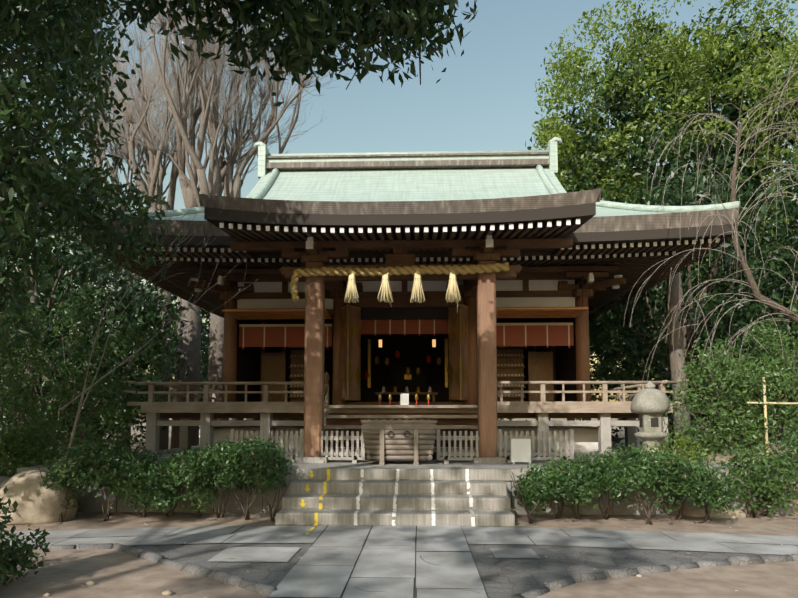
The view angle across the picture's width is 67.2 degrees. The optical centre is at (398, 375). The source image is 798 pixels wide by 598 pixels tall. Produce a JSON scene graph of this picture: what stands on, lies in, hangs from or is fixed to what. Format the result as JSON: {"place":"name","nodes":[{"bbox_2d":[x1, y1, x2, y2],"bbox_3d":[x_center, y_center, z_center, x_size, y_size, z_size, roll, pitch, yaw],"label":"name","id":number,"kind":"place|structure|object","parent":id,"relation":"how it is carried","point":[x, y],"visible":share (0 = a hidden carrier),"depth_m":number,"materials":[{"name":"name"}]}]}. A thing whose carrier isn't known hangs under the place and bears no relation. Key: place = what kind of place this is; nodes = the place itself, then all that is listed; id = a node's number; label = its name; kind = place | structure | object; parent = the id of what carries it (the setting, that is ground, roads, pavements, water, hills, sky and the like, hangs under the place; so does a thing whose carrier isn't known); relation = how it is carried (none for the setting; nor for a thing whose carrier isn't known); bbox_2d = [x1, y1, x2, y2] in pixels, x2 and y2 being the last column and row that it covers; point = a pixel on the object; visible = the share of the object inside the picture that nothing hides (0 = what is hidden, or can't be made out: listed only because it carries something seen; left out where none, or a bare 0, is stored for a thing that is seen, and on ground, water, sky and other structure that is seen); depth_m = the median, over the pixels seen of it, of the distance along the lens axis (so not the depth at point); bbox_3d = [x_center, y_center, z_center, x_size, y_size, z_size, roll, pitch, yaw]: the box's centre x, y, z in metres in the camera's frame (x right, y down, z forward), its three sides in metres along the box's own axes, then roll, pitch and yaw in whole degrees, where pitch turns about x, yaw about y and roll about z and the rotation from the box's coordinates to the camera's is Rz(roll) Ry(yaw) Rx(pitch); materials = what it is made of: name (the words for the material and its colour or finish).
{"place":"outdoors","nodes":[
{"label":"outdoors","id":0,"kind":"place"},
{"bbox_2d":[0,0,476,105],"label":"tree branch","id":1,"kind":"object","parent":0,"point":[310,26],"depth_m":5.22,"materials":[{"name":"green plant"}]},
{"bbox_2d":[0,525,797,597],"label":"paving path","id":2,"kind":"structure","parent":0,"point":[392,564],"depth_m":6.03,"materials":[{"name":"stone"}]},
{"bbox_2d":[53,529,518,592],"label":"pebbles","id":3,"kind":"object","parent":2,"relation":"on","point":[420,556],"visible":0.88,"depth_m":4.81,"materials":[{"name":"grey stone"}]},
{"bbox_2d":[18,524,782,597],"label":"ground litter leaves","id":4,"kind":"object","parent":2,"relation":"on","point":[355,552],"visible":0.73,"depth_m":5.85,"materials":[{"name":"brown plant"}]},
{"bbox_2d":[0,418,797,597],"bbox_3d":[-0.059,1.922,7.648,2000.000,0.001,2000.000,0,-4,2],"label":"ground","id":5,"kind":"structure","parent":0,"point":[112,573],"depth_m":5.42,"materials":[{"name":"brown soil"}]},
{"bbox_2d":[0,476,9,482],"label":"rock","id":6,"kind":"object","parent":5,"relation":"on","point":[2,479],"visible":0.02,"depth_m":8.41,"materials":[{"name":"grey stone"}]},
{"bbox_2d":[0,313,40,458],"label":"shrub stems","id":7,"kind":"object","parent":5,"relation":"on","point":[17,416],"visible":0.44,"depth_m":10.59,"materials":[{"name":"brown plant"}]},
{"bbox_2d":[0,487,50,586],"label":"bush","id":8,"kind":"object","parent":5,"relation":"on","point":[12,551],"depth_m":4.90,"materials":[{"name":"green plant"}]},
{"bbox_2d":[0,270,74,476],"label":"shrub leaves","id":9,"kind":"object","parent":5,"relation":"on","point":[20,340],"visible":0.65,"depth_m":10.14,"materials":[{"name":"green plant"}]},
{"bbox_2d":[0,469,77,525],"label":"rock","id":10,"kind":"object","parent":5,"relation":"on","point":[37,503],"visible":0.83,"depth_m":7.80,"materials":[{"name":"beige stone"}]},
{"bbox_2d":[0,410,88,476],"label":"shrub leaves","id":11,"kind":"object","parent":5,"relation":"on","point":[27,451],"visible":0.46,"depth_m":9.52,"materials":[{"name":"green plant"}]},
{"bbox_2d":[0,216,116,465],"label":"tree trunk","id":12,"kind":"object","parent":5,"relation":"on","point":[33,298],"visible":0.19,"depth_m":15.22,"materials":[{"name":"brown plant"}]},
{"bbox_2d":[0,331,148,463],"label":"shrub","id":13,"kind":"object","parent":5,"relation":"on","point":[81,432],"visible":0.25,"depth_m":12.30,"materials":[{"name":"brown plant"}]},
{"bbox_2d":[0,218,154,453],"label":"tree trunk","id":14,"kind":"object","parent":5,"relation":"on","point":[18,269],"visible":0.02,"depth_m":21.33,"materials":[{"name":"brown plant"}]},
{"bbox_2d":[0,152,189,456],"bbox_3d":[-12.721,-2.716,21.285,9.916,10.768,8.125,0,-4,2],"label":"tree","id":15,"kind":"object","parent":14,"relation":"attached to","point":[116,286],"visible":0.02,"depth_m":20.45,"materials":[{"name":"green plant"}]},
{"bbox_2d":[0,283,180,465],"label":"shrub","id":16,"kind":"object","parent":5,"relation":"on","point":[134,342],"visible":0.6,"depth_m":12.21,"materials":[{"name":"green plant"}]},
{"bbox_2d":[86,581,95,585],"bbox_3d":[-2.562,1.719,4.986,0.080,0.036,0.060,0,-4,2],"label":"pebble","id":17,"kind":"object","parent":5,"relation":"on","point":[89,583],"visible":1,"depth_m":4.97,"materials":[{"name":"beige stone"}]},
{"bbox_2d":[0,0,182,438],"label":"evergreen tree","id":18,"kind":"object","parent":5,"relation":"on","point":[25,175],"depth_m":7.00,"materials":[{"name":"green plant"}]},
{"bbox_2d":[0,250,187,446],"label":"tree leaves","id":19,"kind":"object","parent":5,"relation":"on","point":[137,305],"visible":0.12,"depth_m":18.80,"materials":[{"name":"green plant"}]},
{"bbox_2d":[53,317,136,449],"bbox_3d":[-9.806,-0.031,19.136,3.603,5.525,3.888,1,-4,-10],"label":"shrub","id":20,"kind":"object","parent":5,"relation":"on","point":[82,372],"depth_m":19.11,"materials":[{"name":"brown plant"}]},
{"bbox_2d":[57,12,222,448],"bbox_3d":[-11.489,-6.503,26.050,7.964,19.382,8.044,2,-4,-25],"label":"bare tree","id":21,"kind":"object","parent":5,"relation":"on","point":[173,140],"visible":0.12,"depth_m":26.11,"materials":[{"name":"brown plant"}]},
{"bbox_2d":[59,149,257,470],"bbox_3d":[-3.461,-0.721,8.803,2.544,5.446,1.685,3,-5,-41],"label":"bare tree","id":22,"kind":"object","parent":5,"relation":"on","point":[78,411],"visible":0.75,"depth_m":8.64,"materials":[{"name":"brown plant"}]},
{"bbox_2d":[37,434,291,522],"bbox_3d":[-3.057,1.369,8.233,3.294,1.203,1.553,0,-4,2],"label":"hedge","id":23,"kind":"object","parent":5,"relation":"on","point":[157,479],"depth_m":7.88,"materials":[{"name":"green plant"}]},
{"bbox_2d":[55,440,282,493],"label":"dry hedge leaves","id":24,"kind":"object","parent":23,"relation":"attached to","point":[107,467],"visible":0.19,"depth_m":7.78,"materials":[{"name":"green plant"}]},
{"bbox_2d":[162,590,172,595],"bbox_3d":[-1.812,1.696,4.704,0.087,0.041,0.072,0,-4,2],"label":"pebble","id":25,"kind":"object","parent":5,"relation":"on","point":[167,593],"visible":1,"depth_m":4.68,"materials":[{"name":"beige stone"}]},
{"bbox_2d":[83,2,307,448],"bbox_3d":[-7.370,-6.404,22.285,8.728,18.664,9.613,3,-5,-39],"label":"bare tree","id":26,"kind":"object","parent":5,"relation":"on","point":[189,343],"visible":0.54,"depth_m":22.04,"materials":[{"name":"brown plant"}]},
{"bbox_2d":[80,3,326,449],"bbox_3d":[-8.615,-6.979,24.295,10.514,20.088,10.267,-3,-5,33],"label":"bare tree","id":27,"kind":"object","parent":5,"relation":"on","point":[163,441],"visible":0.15,"depth_m":23.63,"materials":[{"name":"brown plant"}]},
{"bbox_2d":[156,293,289,428],"bbox_3d":[-8.673,-1.532,32.506,9.054,10.254,6.703,0,-4,2],"label":"tree","id":28,"kind":"object","parent":5,"relation":"on","point":[204,313],"depth_m":31.49,"materials":[{"name":"green plant"}]},
{"bbox_2d":[104,0,356,426],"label":"bare tree","id":29,"kind":"object","parent":5,"relation":"on","point":[213,184],"visible":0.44,"depth_m":20.38,"materials":[{"name":"brown plant"}]},
{"bbox_2d":[275,480,514,526],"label":"stone steps","id":30,"kind":"structure","parent":5,"relation":"on","point":[413,503],"depth_m":7.99,"materials":[{"name":"grey stone"}]},
{"bbox_2d":[279,469,538,534],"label":"step markings","id":31,"kind":"object","parent":30,"relation":"on","point":[360,493],"visible":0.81,"depth_m":8.03,"materials":[{"name":"white paint"}]},
{"bbox_2d":[17,445,792,515],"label":"stone platform","id":32,"kind":"structure","parent":5,"relation":"on","point":[375,470],"depth_m":8.73,"materials":[{"name":"grey stone"}]},
{"bbox_2d":[230,429,303,462],"bbox_3d":[-2.236,1.180,10.159,1.255,0.550,0.400,0,-4,2],"label":"picket fence","id":33,"kind":"object","parent":32,"relation":"on","point":[291,453],"visible":0.46,"depth_m":10.15,"materials":[{"name":"grey wood"}]},
{"bbox_2d":[319,429,364,462],"bbox_3d":[-0.992,1.172,10.039,0.840,0.550,0.400,0,-4,2],"label":"picket fence","id":34,"kind":"object","parent":32,"relation":"on","point":[347,453],"visible":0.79,"depth_m":10.03,"materials":[{"name":"grey wood"}]},
{"bbox_2d":[361,419,436,464],"bbox_3d":[0.010,1.069,9.792,1.210,0.720,0.660,0,-4,2],"label":"offering box","id":35,"kind":"object","parent":32,"relation":"on","point":[385,440],"visible":1,"depth_m":9.53,"materials":[{"name":"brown wood"}]},
{"bbox_2d":[213,426,597,452],"bbox_3d":[0.210,1.591,15.812,8.700,0.560,6.350,0,-4,2],"label":"fence","id":36,"kind":"object","parent":32,"relation":"on","point":[585,439],"visible":0.15,"depth_m":12.63,"materials":[{"name":"paint"}]},
{"bbox_2d":[77,137,740,462],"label":"shrine hall","id":37,"kind":"structure","parent":32,"relation":"on","point":[451,291],"depth_m":12.52,"materials":[{"name":"brown wood"}]},
{"bbox_2d":[437,429,478,463],"bbox_3d":[1.022,1.167,9.972,0.790,0.550,0.400,0,-4,2],"label":"picket fence","id":38,"kind":"object","parent":32,"relation":"on","point":[460,438],"visible":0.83,"depth_m":9.96,"materials":[{"name":"grey wood"}]},
{"bbox_2d":[510,438,531,463],"bbox_3d":[1.963,1.215,9.687,0.334,0.415,0.200,0,-4,2],"label":"notice board","id":39,"kind":"object","parent":32,"relation":"on","point":[520,449],"visible":1,"depth_m":9.68,"materials":[{"name":"white paper"}]},
{"bbox_2d":[498,429,573,462],"bbox_3d":[2.281,1.170,10.010,1.245,0.550,0.400,0,-4,2],"label":"picket fence","id":40,"kind":"object","parent":32,"relation":"on","point":[544,438],"visible":0.67,"depth_m":10.00,"materials":[{"name":"grey wood"}]},
{"bbox_2d":[630,381,669,454],"bbox_3d":[4.447,0.788,10.570,0.657,1.390,0.662,0,-4,2],"label":"stone lantern","id":41,"kind":"object","parent":32,"relation":"on","point":[650,404],"visible":0.9,"depth_m":10.42,"materials":[{"name":"grey stone"}]},
{"bbox_2d":[639,434,714,464],"bbox_3d":[4.490,1.274,9.833,1.034,0.632,0.936,0,-4,2],"label":"shrub","id":42,"kind":"object","parent":32,"relation":"on","point":[681,443],"visible":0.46,"depth_m":9.76,"materials":[{"name":"green plant"}]},
{"bbox_2d":[58,318,796,428],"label":"tree leaves","id":43,"kind":"object","parent":5,"relation":"on","point":[579,419],"depth_m":51.99,"materials":[{"name":"green plant"}]},
{"bbox_2d":[497,355,626,420],"bbox_3d":[4.089,-0.252,33.686,19.181,7.995,6.607,0,-4,2],"label":"tree","id":44,"kind":"object","parent":5,"relation":"on","point":[590,389],"visible":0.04,"depth_m":32.59,"materials":[{"name":"green plant"}]},
{"bbox_2d":[509,442,746,524],"bbox_3d":[2.956,1.429,8.049,2.964,1.056,1.460,0,-4,2],"label":"hedge","id":45,"kind":"object","parent":5,"relation":"on","point":[613,469],"depth_m":7.70,"materials":[{"name":"green plant"}]},
{"bbox_2d":[519,455,722,498],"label":"dry hedge leaves","id":46,"kind":"object","parent":45,"relation":"attached to","point":[635,480],"visible":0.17,"depth_m":7.72,"materials":[{"name":"plant"}]},
{"bbox_2d":[525,0,797,450],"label":"camphor tree","id":47,"kind":"object","parent":5,"relation":"on","point":[695,56],"depth_m":22.54,"materials":[{"name":"green plant"}]},
{"bbox_2d":[612,153,713,449],"bbox_3d":[9.514,-2.406,21.968,5.847,10.648,4.377,3,-5,-36],"label":"tree trunk","id":48,"kind":"object","parent":5,"relation":"on","point":[664,318],"visible":0.08,"depth_m":21.47,"materials":[{"name":"brown plant"}]},
{"bbox_2d":[565,118,784,435],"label":"tree leaves","id":49,"kind":"object","parent":48,"relation":"attached to","point":[642,162],"visible":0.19,"depth_m":20.99,"materials":[{"name":"green plant"}]},
{"bbox_2d":[666,272,691,451],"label":"tree trunk","id":50,"kind":"object","parent":5,"relation":"on","point":[677,340],"visible":0.29,"depth_m":13.76,"materials":[{"name":"brown plant"}]},
{"bbox_2d":[633,242,780,440],"bbox_3d":[8.125,-0.925,16.382,3.769,6.915,3.806,-2,-5,31],"label":"tree trunk","id":51,"kind":"object","parent":5,"relation":"on","point":[689,330],"visible":0.33,"depth_m":16.29,"materials":[{"name":"brown plant"}]},
{"bbox_2d":[535,149,797,446],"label":"tree leaves","id":52,"kind":"object","parent":51,"relation":"attached to","point":[633,371],"visible":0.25,"depth_m":15.38,"materials":[{"name":"green plant"}]},
{"bbox_2d":[624,49,797,424],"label":"tree","id":53,"kind":"object","parent":5,"relation":"on","point":[758,296],"visible":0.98,"depth_m":11.09,"materials":[{"name":"brown plant"}]},
{"bbox_2d":[684,507,751,517],"bbox_3d":[4.491,1.957,8.713,1.146,0.191,0.829,0,-4,2],"label":"rock","id":54,"kind":"object","parent":5,"relation":"on","point":[697,512],"visible":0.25,"depth_m":8.39,"materials":[{"name":"beige stone"}]},
{"bbox_2d":[661,317,797,462],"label":"shrub leaves","id":55,"kind":"object","parent":5,"relation":"on","point":[761,371],"visible":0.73,"depth_m":10.04,"materials":[{"name":"green plant"}]},
{"bbox_2d":[687,341,796,452],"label":"shrub stems","id":56,"kind":"object","parent":5,"relation":"on","point":[751,444],"visible":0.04,"depth_m":10.11,"materials":[{"name":"brown plant"}]},
{"bbox_2d":[701,444,797,514],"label":"mound","id":57,"kind":"object","parent":5,"relation":"on","point":[726,458],"visible":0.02,"depth_m":9.87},
{"bbox_2d":[746,377,797,456],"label":"pole barrier","id":58,"kind":"object","parent":57,"relation":"on","point":[765,407],"visible":0.71,"depth_m":9.57,"materials":[{"name":"yellow wood"}]},
{"bbox_2d":[704,435,797,518],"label":"dark shrub leaves","id":59,"kind":"object","parent":5,"relation":"on","point":[771,484],"visible":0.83,"depth_m":8.19,"materials":[{"name":"green plant"}]},
{"bbox_2d":[719,296,797,447],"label":"shrub leaves","id":60,"kind":"object","parent":5,"relation":"on","point":[759,328],"visible":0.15,"depth_m":10.95,"materials":[{"name":"green plant"}]},
{"bbox_2d":[737,468,792,517],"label":"shrub stems","id":61,"kind":"object","parent":5,"relation":"on","point":[762,511],"visible":0.54,"depth_m":8.31,"materials":[{"name":"brown plant"}]},
{"bbox_2d":[764,427,797,492],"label":"hedge","id":62,"kind":"object","parent":5,"relation":"on","point":[794,443],"depth_m":8.76,"materials":[{"name":"plant"}]},
{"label":"tree trunk","id":63,"kind":"object","parent":5,"relation":"on","visible":0},
{"bbox_2d":[170,317,303,419],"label":"tree leaves","id":64,"kind":"object","parent":63,"relation":"attached to","point":[204,366],"visible":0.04,"depth_m":27.34,"materials":[{"name":"green plant"}]},
{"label":"tree trunk","id":65,"kind":"object","parent":5,"relation":"on","visible":0},
{"bbox_2d":[200,315,303,419],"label":"tree leaves","id":66,"kind":"object","parent":65,"relation":"attached to","point":[204,349],"depth_m":34.17,"materials":[{"name":"green plant"}]},
{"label":"tree trunk","id":67,"kind":"object","parent":5,"relation":"on","visible":0},
{"bbox_2d":[5,235,206,418],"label":"tree leaves","id":68,"kind":"object","parent":67,"relation":"on","point":[173,296],"depth_m":31.72,"materials":[{"name":"green plant"}]},
{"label":"tree trunk","id":69,"kind":"object","parent":5,"relation":"on","visible":0},
{"bbox_2d":[694,152,797,432],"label":"tree leaves","id":70,"kind":"object","parent":69,"relation":"on","point":[792,242],"visible":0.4,"depth_m":15.44,"materials":[{"name":"green plant"}]},
{"bbox_2d":[0,0,797,416],"label":"sky","id":71,"kind":"structure","parent":0,"point":[485,98],"materials":[{"name":"blue"}]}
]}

